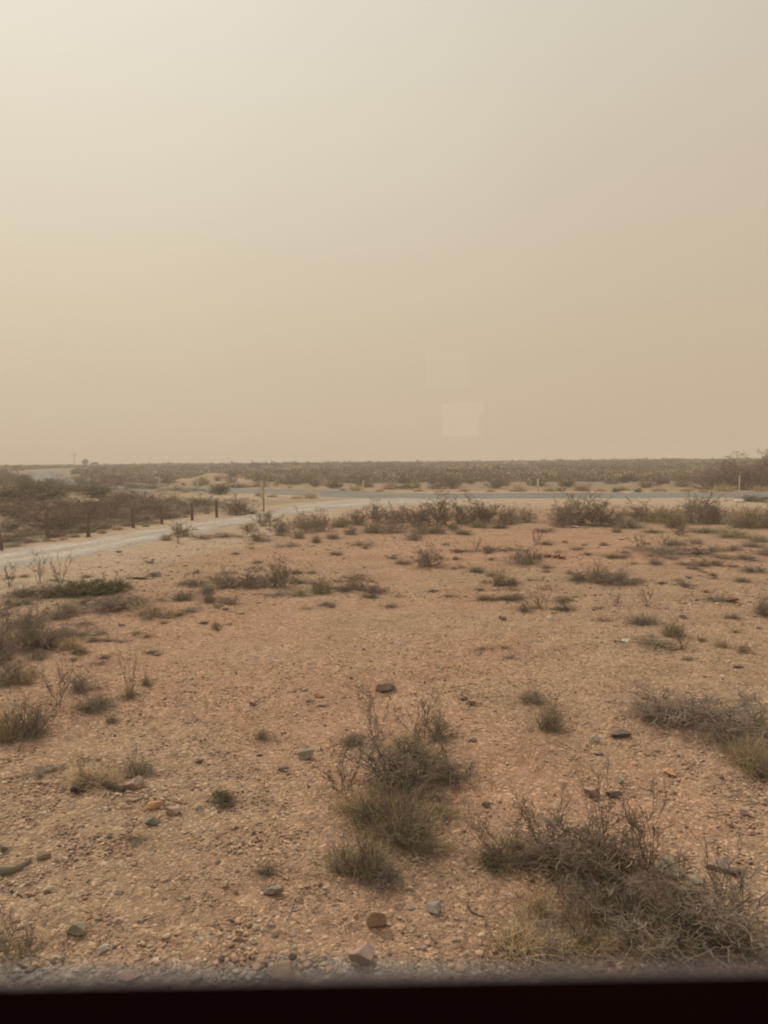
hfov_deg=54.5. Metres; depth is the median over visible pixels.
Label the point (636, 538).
bare stalk plant
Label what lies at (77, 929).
rock
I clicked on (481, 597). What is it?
broom shrub
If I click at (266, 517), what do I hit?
desert shrub
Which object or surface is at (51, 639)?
desert shrub
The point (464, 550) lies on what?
dead brush
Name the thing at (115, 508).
desert shrub
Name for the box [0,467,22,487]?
desert shrub
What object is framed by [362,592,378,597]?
sagebrush
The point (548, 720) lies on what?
sagebrush
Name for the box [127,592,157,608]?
desert shrub
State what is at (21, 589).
desert shrub
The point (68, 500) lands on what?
desert shrub
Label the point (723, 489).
grass tuft
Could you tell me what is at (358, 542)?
dead brush
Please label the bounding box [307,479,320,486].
desert shrub
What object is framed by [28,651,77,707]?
bare stalk plant
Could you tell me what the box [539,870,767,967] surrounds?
mesquite shrub
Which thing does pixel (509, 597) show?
desert shrub
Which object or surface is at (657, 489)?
grass tuft
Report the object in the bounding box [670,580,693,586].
desert shrub
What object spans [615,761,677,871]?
bare stalk plant
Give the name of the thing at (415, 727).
bare stalk plant
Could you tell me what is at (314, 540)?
sagebrush
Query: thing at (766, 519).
desert shrub
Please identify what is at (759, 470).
desert shrub
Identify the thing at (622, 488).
grass tuft
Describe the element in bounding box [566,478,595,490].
grass tuft
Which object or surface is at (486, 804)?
stone
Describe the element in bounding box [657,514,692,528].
sagebrush
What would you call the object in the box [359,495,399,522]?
desert shrub
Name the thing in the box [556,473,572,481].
desert shrub
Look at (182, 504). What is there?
desert shrub
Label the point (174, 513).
sagebrush
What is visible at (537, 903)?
grass tuft
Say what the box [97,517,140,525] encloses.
desert shrub
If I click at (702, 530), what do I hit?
broom shrub
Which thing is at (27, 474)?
desert shrub
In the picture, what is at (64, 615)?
desert shrub
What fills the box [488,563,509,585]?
broom shrub
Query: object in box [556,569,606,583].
desert shrub
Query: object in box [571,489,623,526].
desert shrub
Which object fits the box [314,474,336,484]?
sagebrush
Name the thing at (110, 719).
desert shrub
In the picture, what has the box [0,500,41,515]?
desert shrub
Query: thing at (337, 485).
creosote bush
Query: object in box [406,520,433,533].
desert shrub
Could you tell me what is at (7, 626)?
desert shrub
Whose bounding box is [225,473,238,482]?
desert shrub
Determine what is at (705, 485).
desert shrub
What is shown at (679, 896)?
broom shrub
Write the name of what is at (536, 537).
bare stalk plant
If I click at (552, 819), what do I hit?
stone
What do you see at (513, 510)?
desert shrub
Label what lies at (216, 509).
fence post
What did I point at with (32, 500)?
desert shrub
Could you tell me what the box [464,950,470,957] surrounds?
stone
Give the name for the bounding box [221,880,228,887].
stone
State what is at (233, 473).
desert shrub
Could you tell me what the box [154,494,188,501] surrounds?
broom shrub
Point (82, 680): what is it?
desert shrub
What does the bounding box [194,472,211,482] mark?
broom shrub
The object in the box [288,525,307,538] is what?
sagebrush
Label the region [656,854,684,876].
rock
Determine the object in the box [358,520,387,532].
sagebrush
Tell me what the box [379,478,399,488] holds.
grass tuft
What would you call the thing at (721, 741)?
desert shrub
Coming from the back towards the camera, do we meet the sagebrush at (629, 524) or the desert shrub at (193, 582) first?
the sagebrush at (629, 524)
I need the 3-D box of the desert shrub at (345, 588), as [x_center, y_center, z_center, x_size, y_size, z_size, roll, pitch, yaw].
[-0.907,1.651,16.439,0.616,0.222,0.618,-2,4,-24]
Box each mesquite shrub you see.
[325,717,470,805]
[494,784,719,924]
[499,804,630,891]
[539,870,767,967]
[610,676,759,731]
[652,682,767,748]
[659,854,767,966]
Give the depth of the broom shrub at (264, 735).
7.66 m
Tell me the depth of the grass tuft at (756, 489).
63.17 m
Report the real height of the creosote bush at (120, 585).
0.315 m
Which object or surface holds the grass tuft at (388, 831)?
on the ground
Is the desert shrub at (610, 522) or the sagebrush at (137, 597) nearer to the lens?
the sagebrush at (137, 597)
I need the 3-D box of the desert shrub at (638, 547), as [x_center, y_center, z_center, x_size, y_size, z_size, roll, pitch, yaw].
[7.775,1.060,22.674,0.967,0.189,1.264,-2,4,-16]
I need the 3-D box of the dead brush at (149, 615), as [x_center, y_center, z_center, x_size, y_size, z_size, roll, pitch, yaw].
[-4.083,1.875,13.637,0.973,0.107,0.707,-3,5,-34]
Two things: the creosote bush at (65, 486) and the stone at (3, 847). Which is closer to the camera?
the stone at (3, 847)
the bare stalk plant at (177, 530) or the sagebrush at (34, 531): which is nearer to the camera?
the bare stalk plant at (177, 530)
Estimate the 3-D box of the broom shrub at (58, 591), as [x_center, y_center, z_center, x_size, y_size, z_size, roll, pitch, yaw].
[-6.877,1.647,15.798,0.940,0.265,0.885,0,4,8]
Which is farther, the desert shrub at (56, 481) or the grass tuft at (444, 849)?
the desert shrub at (56, 481)
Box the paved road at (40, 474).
[22,468,767,497]
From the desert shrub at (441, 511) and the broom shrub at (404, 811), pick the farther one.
the desert shrub at (441, 511)
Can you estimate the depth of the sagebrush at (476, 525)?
31.62 m
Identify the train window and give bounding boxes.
[0,965,767,1023]
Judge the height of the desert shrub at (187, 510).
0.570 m
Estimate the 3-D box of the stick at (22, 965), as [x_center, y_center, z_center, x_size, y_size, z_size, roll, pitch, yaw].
[-2.007,2.541,4.174,0.125,0.018,0.018,1,4,20]
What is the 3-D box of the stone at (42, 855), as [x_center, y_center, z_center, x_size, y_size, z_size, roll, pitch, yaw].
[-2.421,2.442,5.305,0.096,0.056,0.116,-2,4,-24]
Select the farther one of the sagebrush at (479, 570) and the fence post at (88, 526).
the fence post at (88, 526)
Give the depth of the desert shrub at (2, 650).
10.43 m
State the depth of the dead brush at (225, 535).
28.48 m
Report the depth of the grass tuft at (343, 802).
6.06 m
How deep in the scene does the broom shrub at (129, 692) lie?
8.80 m
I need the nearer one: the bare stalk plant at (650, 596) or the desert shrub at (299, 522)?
the bare stalk plant at (650, 596)
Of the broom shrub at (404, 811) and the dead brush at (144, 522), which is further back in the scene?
the dead brush at (144, 522)
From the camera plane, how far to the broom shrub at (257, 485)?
88.37 m
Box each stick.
[16,961,34,968]
[286,907,300,918]
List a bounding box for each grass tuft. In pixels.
[0,702,14,742]
[12,659,36,684]
[41,755,143,792]
[53,629,88,650]
[69,531,81,537]
[79,573,93,577]
[97,527,108,533]
[111,522,128,529]
[116,519,131,525]
[116,593,170,616]
[151,594,167,601]
[156,485,175,489]
[160,602,180,617]
[180,487,190,492]
[298,486,321,498]
[318,478,329,485]
[325,780,375,821]
[354,794,445,838]
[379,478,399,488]
[406,828,475,869]
[423,799,473,822]
[454,485,473,491]
[467,906,559,967]
[478,828,545,863]
[502,481,535,491]
[504,883,567,921]
[510,916,598,963]
[537,485,557,491]
[555,921,624,966]
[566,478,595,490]
[567,896,622,931]
[603,918,655,955]
[612,483,634,490]
[625,915,722,965]
[646,484,674,491]
[673,487,698,491]
[674,574,684,581]
[697,488,715,491]
[706,482,737,491]
[710,630,732,647]
[711,715,767,774]
[748,483,767,491]
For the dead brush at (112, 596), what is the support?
on the ground
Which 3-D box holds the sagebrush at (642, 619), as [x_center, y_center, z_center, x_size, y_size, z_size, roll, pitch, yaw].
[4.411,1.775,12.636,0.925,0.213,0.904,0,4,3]
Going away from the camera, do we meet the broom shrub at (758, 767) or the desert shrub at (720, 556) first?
the broom shrub at (758, 767)
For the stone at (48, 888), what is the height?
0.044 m
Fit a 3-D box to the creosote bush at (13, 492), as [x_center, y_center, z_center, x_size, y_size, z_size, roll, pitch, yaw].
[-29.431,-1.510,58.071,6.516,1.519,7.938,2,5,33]
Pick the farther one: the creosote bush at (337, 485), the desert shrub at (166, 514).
the creosote bush at (337, 485)
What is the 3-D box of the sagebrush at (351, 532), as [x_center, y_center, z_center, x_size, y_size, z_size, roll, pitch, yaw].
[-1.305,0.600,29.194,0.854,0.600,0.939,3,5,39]
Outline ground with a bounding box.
[0,468,767,978]
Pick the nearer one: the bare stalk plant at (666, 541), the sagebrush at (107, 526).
the bare stalk plant at (666, 541)
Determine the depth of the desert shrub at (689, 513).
32.33 m
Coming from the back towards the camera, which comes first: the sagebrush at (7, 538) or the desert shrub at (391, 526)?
the desert shrub at (391, 526)
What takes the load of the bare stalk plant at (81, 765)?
on the ground
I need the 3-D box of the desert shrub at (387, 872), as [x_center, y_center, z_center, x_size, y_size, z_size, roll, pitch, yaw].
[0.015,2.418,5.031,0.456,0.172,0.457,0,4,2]
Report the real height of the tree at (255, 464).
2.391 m
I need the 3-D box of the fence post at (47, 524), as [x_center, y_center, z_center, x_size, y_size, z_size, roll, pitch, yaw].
[-12.768,0.585,28.253,0.156,1.305,0.141,-1,4,0]
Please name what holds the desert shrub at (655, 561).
on the ground
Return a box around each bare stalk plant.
[0,562,17,586]
[0,906,20,952]
[21,918,36,946]
[26,548,46,582]
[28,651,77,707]
[47,553,73,584]
[76,749,85,777]
[117,645,138,696]
[169,519,191,542]
[309,731,380,799]
[353,673,390,739]
[392,679,448,741]
[460,785,540,856]
[468,536,485,548]
[510,770,577,849]
[525,581,556,608]
[532,529,542,544]
[551,857,621,938]
[578,556,613,582]
[580,753,628,846]
[605,589,624,605]
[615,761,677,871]
[627,533,645,545]
[634,835,682,930]
[637,586,653,606]
[647,531,690,550]
[676,628,688,648]
[683,822,765,911]
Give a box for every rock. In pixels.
[65,922,85,935]
[115,969,140,974]
[122,775,144,788]
[128,570,148,578]
[141,800,165,810]
[149,572,160,576]
[166,805,180,814]
[266,960,294,972]
[298,747,315,760]
[348,943,374,964]
[365,911,386,927]
[375,678,395,691]
[466,700,474,704]
[545,615,555,620]
[583,787,599,796]
[605,791,622,796]
[610,728,631,736]
[620,638,629,642]
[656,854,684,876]
[663,767,674,774]
[669,885,691,893]
[704,856,730,873]
[725,597,738,601]
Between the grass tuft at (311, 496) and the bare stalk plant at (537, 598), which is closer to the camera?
the bare stalk plant at (537, 598)
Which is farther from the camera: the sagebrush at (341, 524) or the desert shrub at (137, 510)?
the desert shrub at (137, 510)
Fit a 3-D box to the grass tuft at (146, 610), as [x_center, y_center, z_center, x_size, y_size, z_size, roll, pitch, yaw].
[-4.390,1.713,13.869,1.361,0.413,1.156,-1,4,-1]
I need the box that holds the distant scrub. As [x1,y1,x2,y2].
[0,456,767,485]
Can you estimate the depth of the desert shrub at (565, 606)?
14.00 m
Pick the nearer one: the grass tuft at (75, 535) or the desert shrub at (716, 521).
the grass tuft at (75, 535)
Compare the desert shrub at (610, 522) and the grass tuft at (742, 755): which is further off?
the desert shrub at (610, 522)
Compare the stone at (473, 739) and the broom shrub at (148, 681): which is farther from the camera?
the broom shrub at (148, 681)
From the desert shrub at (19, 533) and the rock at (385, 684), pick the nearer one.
the rock at (385, 684)
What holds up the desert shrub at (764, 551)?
on the ground
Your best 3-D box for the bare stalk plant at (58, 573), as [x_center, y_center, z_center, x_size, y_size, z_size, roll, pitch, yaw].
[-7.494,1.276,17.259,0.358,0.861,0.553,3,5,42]
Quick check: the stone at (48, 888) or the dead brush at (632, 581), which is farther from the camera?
the dead brush at (632, 581)
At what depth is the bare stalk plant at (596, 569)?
16.64 m
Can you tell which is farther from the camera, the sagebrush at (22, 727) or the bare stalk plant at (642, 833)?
the sagebrush at (22, 727)
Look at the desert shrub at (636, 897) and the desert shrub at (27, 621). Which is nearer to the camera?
the desert shrub at (636, 897)
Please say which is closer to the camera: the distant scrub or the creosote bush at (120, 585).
the creosote bush at (120, 585)
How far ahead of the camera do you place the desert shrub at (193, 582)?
16.94 m
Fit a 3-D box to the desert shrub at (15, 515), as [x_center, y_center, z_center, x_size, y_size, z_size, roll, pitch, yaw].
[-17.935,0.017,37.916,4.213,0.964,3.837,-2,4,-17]
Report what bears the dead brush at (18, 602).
on the ground
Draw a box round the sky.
[0,0,767,465]
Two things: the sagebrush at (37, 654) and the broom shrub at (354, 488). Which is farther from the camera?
the broom shrub at (354, 488)
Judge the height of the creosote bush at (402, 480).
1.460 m
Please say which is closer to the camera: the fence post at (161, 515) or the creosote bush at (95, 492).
the fence post at (161, 515)
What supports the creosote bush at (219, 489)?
on the ground
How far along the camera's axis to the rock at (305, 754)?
7.07 m
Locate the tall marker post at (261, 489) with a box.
[260,481,264,511]
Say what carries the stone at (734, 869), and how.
on the ground
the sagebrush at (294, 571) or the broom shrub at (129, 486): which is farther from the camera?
the broom shrub at (129, 486)
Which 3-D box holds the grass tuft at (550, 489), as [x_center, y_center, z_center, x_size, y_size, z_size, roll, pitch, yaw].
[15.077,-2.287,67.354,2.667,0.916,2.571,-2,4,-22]
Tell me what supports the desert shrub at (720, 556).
on the ground
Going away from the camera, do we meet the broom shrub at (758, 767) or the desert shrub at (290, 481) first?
the broom shrub at (758, 767)
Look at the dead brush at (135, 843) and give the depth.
5.53 m
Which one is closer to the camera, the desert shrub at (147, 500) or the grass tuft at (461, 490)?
the desert shrub at (147, 500)
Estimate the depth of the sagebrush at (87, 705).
8.41 m
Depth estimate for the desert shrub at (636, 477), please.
94.40 m
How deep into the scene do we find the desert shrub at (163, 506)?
41.80 m
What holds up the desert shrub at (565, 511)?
on the ground
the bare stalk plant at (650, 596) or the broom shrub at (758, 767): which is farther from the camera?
the bare stalk plant at (650, 596)
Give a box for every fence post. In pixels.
[0,530,3,549]
[45,510,49,538]
[86,512,89,536]
[131,507,134,527]
[159,506,163,523]
[191,503,193,519]
[215,500,217,517]
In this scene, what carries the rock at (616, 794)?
on the ground
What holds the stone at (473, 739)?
on the ground
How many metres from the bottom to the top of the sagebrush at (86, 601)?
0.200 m
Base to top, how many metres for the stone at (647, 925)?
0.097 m
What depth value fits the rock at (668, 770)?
6.77 m
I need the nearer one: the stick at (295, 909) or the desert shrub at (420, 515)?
the stick at (295, 909)
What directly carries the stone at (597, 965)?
on the ground
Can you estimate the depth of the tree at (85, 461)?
378.30 m
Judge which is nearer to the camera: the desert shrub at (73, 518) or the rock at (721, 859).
the rock at (721, 859)
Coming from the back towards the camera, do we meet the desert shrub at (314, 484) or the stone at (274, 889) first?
the desert shrub at (314, 484)
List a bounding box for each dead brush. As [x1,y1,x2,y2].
[0,596,39,605]
[3,541,30,547]
[12,761,63,779]
[15,537,60,542]
[59,527,90,532]
[60,618,97,627]
[80,626,105,635]
[85,593,129,600]
[115,519,156,524]
[126,831,153,848]
[137,609,182,620]
[171,604,206,613]
[189,532,213,538]
[210,531,246,538]
[251,589,292,598]
[251,866,275,877]
[275,540,301,547]
[287,577,317,583]
[333,571,382,580]
[345,541,380,545]
[384,553,401,558]
[447,547,479,552]
[491,546,519,551]
[491,909,644,969]
[530,527,554,531]
[597,552,631,557]
[615,577,646,583]
[618,899,767,967]
[627,633,688,651]
[697,544,747,550]
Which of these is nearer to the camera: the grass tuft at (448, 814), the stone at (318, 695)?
the grass tuft at (448, 814)
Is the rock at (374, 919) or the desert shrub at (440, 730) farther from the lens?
the desert shrub at (440, 730)
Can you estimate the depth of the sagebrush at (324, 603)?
14.79 m
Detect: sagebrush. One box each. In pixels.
[0,652,45,686]
[0,682,85,743]
[2,531,27,541]
[6,525,51,535]
[27,647,56,660]
[60,691,119,715]
[66,645,89,653]
[68,594,106,605]
[95,521,116,528]
[97,488,143,507]
[112,752,166,782]
[123,592,149,600]
[160,531,174,540]
[166,591,200,602]
[168,511,183,516]
[169,483,185,490]
[210,475,221,480]
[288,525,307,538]
[289,568,307,573]
[310,531,323,542]
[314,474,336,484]
[318,601,337,606]
[323,530,341,538]
[329,513,353,527]
[340,729,370,747]
[341,523,362,534]
[352,476,375,486]
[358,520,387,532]
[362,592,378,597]
[383,602,398,607]
[393,560,414,564]
[405,835,442,857]
[427,523,450,533]
[448,529,475,534]
[463,519,496,527]
[464,565,489,572]
[487,520,511,528]
[492,506,520,524]
[511,685,553,705]
[525,697,567,732]
[608,516,653,528]
[610,526,625,532]
[617,698,715,736]
[623,612,675,626]
[636,477,655,487]
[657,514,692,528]
[661,538,695,545]
[671,474,690,486]
[688,535,705,543]
[696,593,731,602]
[735,533,767,542]
[747,594,767,616]
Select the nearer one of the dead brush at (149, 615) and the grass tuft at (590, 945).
the grass tuft at (590, 945)
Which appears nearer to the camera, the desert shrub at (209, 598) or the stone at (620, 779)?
the stone at (620, 779)
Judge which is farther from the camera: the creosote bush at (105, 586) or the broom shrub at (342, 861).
the creosote bush at (105, 586)
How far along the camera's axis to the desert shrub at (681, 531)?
28.13 m
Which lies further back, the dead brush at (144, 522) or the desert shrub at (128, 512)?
the desert shrub at (128, 512)
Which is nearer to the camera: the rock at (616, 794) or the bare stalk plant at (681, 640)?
the rock at (616, 794)
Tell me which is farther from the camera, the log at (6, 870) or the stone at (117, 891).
the log at (6, 870)
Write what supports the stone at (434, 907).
on the ground
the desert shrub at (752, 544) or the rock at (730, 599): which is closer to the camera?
the rock at (730, 599)
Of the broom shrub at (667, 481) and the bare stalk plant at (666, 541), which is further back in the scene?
the broom shrub at (667, 481)
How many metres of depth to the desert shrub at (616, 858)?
5.17 m
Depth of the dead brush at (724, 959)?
4.28 m
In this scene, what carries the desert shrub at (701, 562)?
on the ground
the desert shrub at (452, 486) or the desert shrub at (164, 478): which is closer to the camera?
the desert shrub at (452, 486)
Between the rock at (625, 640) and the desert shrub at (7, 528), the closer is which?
the rock at (625, 640)
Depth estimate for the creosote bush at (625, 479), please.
90.31 m
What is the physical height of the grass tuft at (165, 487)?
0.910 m
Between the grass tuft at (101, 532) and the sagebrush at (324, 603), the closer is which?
the sagebrush at (324, 603)
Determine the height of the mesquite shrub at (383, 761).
0.559 m
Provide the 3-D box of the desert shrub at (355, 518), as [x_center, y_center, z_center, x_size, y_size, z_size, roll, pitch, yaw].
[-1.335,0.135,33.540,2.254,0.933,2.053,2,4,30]
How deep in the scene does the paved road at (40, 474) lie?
61.34 m
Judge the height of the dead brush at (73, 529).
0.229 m
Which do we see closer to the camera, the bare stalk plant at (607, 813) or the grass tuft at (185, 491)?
the bare stalk plant at (607, 813)
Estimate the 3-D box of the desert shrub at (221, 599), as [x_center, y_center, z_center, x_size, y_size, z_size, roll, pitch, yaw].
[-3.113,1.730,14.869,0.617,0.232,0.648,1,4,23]
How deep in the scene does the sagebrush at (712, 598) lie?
14.37 m
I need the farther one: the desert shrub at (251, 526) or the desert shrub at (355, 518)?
the desert shrub at (355, 518)
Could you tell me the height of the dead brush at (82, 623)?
0.080 m
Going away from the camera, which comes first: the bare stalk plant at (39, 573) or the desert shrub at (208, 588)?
the desert shrub at (208, 588)
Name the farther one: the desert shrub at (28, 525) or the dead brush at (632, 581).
the desert shrub at (28, 525)
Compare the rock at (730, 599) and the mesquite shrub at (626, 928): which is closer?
the mesquite shrub at (626, 928)
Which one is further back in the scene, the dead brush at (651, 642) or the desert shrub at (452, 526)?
the desert shrub at (452, 526)
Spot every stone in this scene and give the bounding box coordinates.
[0,844,7,851]
[36,851,50,860]
[43,884,53,892]
[95,945,110,954]
[112,916,126,922]
[113,889,123,894]
[144,816,159,825]
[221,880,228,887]
[263,885,283,894]
[278,766,286,771]
[314,693,324,697]
[319,703,328,706]
[426,900,441,914]
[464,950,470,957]
[468,737,476,741]
[482,801,489,807]
[547,816,557,823]
[590,735,599,743]
[592,961,605,968]
[617,777,624,783]
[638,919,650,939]
[691,878,702,883]
[724,867,741,874]
[738,806,749,816]
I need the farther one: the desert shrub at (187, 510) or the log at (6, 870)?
the desert shrub at (187, 510)
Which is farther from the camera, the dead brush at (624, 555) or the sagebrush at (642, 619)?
the dead brush at (624, 555)
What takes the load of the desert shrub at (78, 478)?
on the ground
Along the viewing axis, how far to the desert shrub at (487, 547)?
22.37 m
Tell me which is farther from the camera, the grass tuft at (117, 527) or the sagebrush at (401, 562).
the grass tuft at (117, 527)
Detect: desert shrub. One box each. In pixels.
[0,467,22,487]
[0,494,46,510]
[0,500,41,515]
[0,502,60,520]
[0,506,78,525]
[0,518,27,532]
[0,585,48,598]
[0,603,51,651]
[0,607,15,615]
[0,615,22,664]
[1,490,50,508]
[1,613,53,629]
[2,528,43,540]
[6,593,68,654]
[8,492,86,514]
[12,580,80,601]
[14,471,35,478]
[18,519,63,530]
[21,625,77,651]
[26,526,77,537]
[33,473,75,488]
[34,605,81,619]
[35,493,84,509]
[36,515,83,531]
[37,505,109,524]
[48,619,87,638]
[50,499,119,518]
[50,598,90,613]
[55,495,138,510]
[58,668,110,694]
[59,523,101,532]
[68,471,100,483]
[70,483,92,492]
[72,521,108,529]
[73,475,113,484]
[73,593,147,614]
[77,504,142,521]
[82,493,152,511]
[85,636,101,641]
[92,489,148,500]
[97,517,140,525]
[102,502,144,519]
[106,715,116,722]
[107,513,153,522]
[108,487,178,503]
[110,594,141,611]
[114,499,162,516]
[126,498,186,514]
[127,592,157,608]
[128,492,174,507]
[132,480,165,488]
[138,512,164,520]
[143,507,183,518]
[152,474,172,482]
[163,492,197,510]
[169,522,194,536]
[173,506,206,513]
[183,575,208,587]
[184,492,214,507]
[186,582,216,595]
[193,503,227,511]
[194,592,219,603]
[202,493,226,505]
[202,564,254,588]
[211,593,242,604]
[218,493,262,514]
[220,470,242,475]
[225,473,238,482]
[230,567,264,587]
[238,521,264,531]
[241,532,274,541]
[245,571,275,587]
[249,508,283,525]
[258,552,300,586]
[265,512,300,535]
[284,476,300,484]
[285,506,319,527]
[293,515,329,532]
[300,506,336,530]
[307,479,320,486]
[330,581,356,592]
[332,505,374,524]
[338,577,375,589]
[348,472,370,485]
[352,856,416,895]
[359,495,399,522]
[359,580,390,593]
[365,753,464,804]
[371,509,413,533]
[384,500,411,522]
[390,496,437,526]
[397,531,429,539]
[404,542,447,566]
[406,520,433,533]
[409,751,485,788]
[412,690,457,742]
[417,488,463,524]
[426,476,441,483]
[427,480,447,488]
[431,491,497,524]
[436,473,462,485]
[442,475,463,488]
[446,521,462,529]
[463,477,476,483]
[464,496,510,522]
[477,543,496,551]
[480,837,554,871]
[481,478,513,488]
[488,590,533,603]
[491,476,515,483]
[497,503,520,517]
[498,577,525,586]
[500,538,546,564]
[506,503,541,522]
[516,600,536,611]
[534,540,552,544]
[542,495,579,522]
[548,520,574,527]
[549,484,601,525]
[553,595,567,602]
[553,823,681,885]
[555,600,578,610]
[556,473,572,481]
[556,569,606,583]
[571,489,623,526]
[580,474,602,481]
[581,563,616,582]
[582,856,690,935]
[592,565,635,586]
[598,503,635,525]
[618,496,669,520]
[618,541,701,557]
[623,543,648,550]
[629,894,743,967]
[630,474,645,481]
[646,558,665,564]
[650,477,668,485]
[660,489,713,523]
[667,468,746,489]
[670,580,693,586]
[671,524,691,534]
[672,474,693,480]
[673,490,737,522]
[681,450,767,489]
[681,544,720,554]
[686,557,710,565]
[693,721,751,752]
[699,500,736,524]
[706,553,742,558]
[708,559,725,565]
[719,506,750,527]
[720,448,767,489]
[722,613,740,618]
[732,541,767,546]
[735,554,764,561]
[739,565,767,573]
[746,500,767,527]
[748,545,767,554]
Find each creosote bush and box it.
[0,474,55,487]
[0,481,73,501]
[0,486,43,501]
[17,487,78,499]
[27,578,108,599]
[44,483,101,491]
[63,577,132,596]
[72,486,120,497]
[75,483,113,490]
[104,577,135,594]
[204,482,233,494]
[207,788,236,809]
[325,478,343,488]
[394,482,414,488]
[395,473,415,483]
[529,479,553,486]
[557,480,575,486]
[615,474,638,482]
[731,494,767,501]
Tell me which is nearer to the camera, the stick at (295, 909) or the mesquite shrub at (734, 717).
the stick at (295, 909)
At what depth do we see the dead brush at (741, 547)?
22.32 m
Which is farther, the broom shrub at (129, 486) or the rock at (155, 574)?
the broom shrub at (129, 486)
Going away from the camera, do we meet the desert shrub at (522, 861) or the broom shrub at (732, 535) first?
the desert shrub at (522, 861)
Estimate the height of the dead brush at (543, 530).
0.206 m
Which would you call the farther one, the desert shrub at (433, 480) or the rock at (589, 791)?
the desert shrub at (433, 480)
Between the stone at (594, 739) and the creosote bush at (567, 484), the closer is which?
the stone at (594, 739)
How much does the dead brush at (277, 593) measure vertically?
0.098 m
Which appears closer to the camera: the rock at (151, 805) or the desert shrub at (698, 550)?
the rock at (151, 805)
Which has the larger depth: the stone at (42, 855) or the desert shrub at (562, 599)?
the desert shrub at (562, 599)
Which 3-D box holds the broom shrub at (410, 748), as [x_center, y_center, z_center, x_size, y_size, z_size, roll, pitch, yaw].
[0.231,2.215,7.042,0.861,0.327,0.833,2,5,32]
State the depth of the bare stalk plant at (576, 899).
4.45 m
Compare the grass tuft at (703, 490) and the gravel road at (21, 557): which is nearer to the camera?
the gravel road at (21, 557)
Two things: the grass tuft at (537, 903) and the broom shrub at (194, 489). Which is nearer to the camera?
the grass tuft at (537, 903)
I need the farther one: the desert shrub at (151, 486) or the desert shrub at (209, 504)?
the desert shrub at (151, 486)
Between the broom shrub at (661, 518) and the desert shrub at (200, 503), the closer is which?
the broom shrub at (661, 518)
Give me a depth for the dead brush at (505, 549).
22.63 m
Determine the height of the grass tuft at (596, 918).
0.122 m
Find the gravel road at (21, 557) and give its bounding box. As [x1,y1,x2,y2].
[0,498,459,569]
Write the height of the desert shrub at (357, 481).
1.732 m
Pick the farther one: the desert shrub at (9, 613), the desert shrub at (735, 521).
the desert shrub at (735, 521)
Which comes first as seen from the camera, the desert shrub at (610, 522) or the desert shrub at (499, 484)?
the desert shrub at (610, 522)
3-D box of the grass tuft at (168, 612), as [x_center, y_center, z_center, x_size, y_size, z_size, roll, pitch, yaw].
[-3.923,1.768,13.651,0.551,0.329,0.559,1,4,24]
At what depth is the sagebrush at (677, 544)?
23.68 m
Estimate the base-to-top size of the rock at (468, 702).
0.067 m
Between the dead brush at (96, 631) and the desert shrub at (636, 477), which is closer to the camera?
the dead brush at (96, 631)
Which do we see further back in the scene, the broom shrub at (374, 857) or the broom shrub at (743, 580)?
the broom shrub at (743, 580)
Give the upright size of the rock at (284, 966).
0.043 m
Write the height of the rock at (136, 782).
0.107 m
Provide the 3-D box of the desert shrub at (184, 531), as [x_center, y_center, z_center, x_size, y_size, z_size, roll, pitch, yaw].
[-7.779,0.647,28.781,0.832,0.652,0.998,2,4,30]
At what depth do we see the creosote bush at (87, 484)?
81.89 m
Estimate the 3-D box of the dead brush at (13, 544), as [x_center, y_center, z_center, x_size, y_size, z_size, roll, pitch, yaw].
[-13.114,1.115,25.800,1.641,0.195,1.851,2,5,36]
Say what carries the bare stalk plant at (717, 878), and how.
on the ground
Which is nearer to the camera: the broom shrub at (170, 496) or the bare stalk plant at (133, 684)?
the bare stalk plant at (133, 684)
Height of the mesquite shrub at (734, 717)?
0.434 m
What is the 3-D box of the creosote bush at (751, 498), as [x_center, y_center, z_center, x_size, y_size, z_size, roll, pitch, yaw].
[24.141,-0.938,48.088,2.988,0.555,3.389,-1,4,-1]
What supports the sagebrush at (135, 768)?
on the ground
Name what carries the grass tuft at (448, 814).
on the ground
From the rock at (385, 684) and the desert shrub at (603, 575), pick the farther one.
the desert shrub at (603, 575)
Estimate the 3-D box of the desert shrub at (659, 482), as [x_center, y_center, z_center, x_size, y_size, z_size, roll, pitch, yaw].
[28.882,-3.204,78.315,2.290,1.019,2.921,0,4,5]
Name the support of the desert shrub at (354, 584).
on the ground
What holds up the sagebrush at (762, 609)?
on the ground
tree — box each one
[81,459,88,464]
[249,462,261,466]
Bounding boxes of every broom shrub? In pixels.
[40,584,69,597]
[117,479,143,488]
[120,514,150,521]
[121,682,135,697]
[140,666,150,685]
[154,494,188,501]
[183,487,202,490]
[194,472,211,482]
[211,620,218,628]
[225,482,253,487]
[250,481,272,486]
[253,728,272,741]
[289,589,312,596]
[304,569,341,593]
[312,825,384,885]
[326,781,407,833]
[339,766,471,858]
[344,808,405,886]
[346,483,361,490]
[370,724,448,765]
[410,478,423,487]
[465,838,520,877]
[468,592,502,600]
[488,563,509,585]
[559,475,574,485]
[603,476,620,483]
[635,870,719,932]
[636,528,672,532]
[640,504,685,523]
[651,616,696,637]
[660,475,674,483]
[677,525,748,533]
[698,526,756,537]
[709,499,767,527]
[729,576,752,582]
[736,741,767,782]
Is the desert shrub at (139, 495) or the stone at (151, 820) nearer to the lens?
the stone at (151, 820)
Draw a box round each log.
[0,857,31,875]
[70,779,125,793]
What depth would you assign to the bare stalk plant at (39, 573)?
17.72 m
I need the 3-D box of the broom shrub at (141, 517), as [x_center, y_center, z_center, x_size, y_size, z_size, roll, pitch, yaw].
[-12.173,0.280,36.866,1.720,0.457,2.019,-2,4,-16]

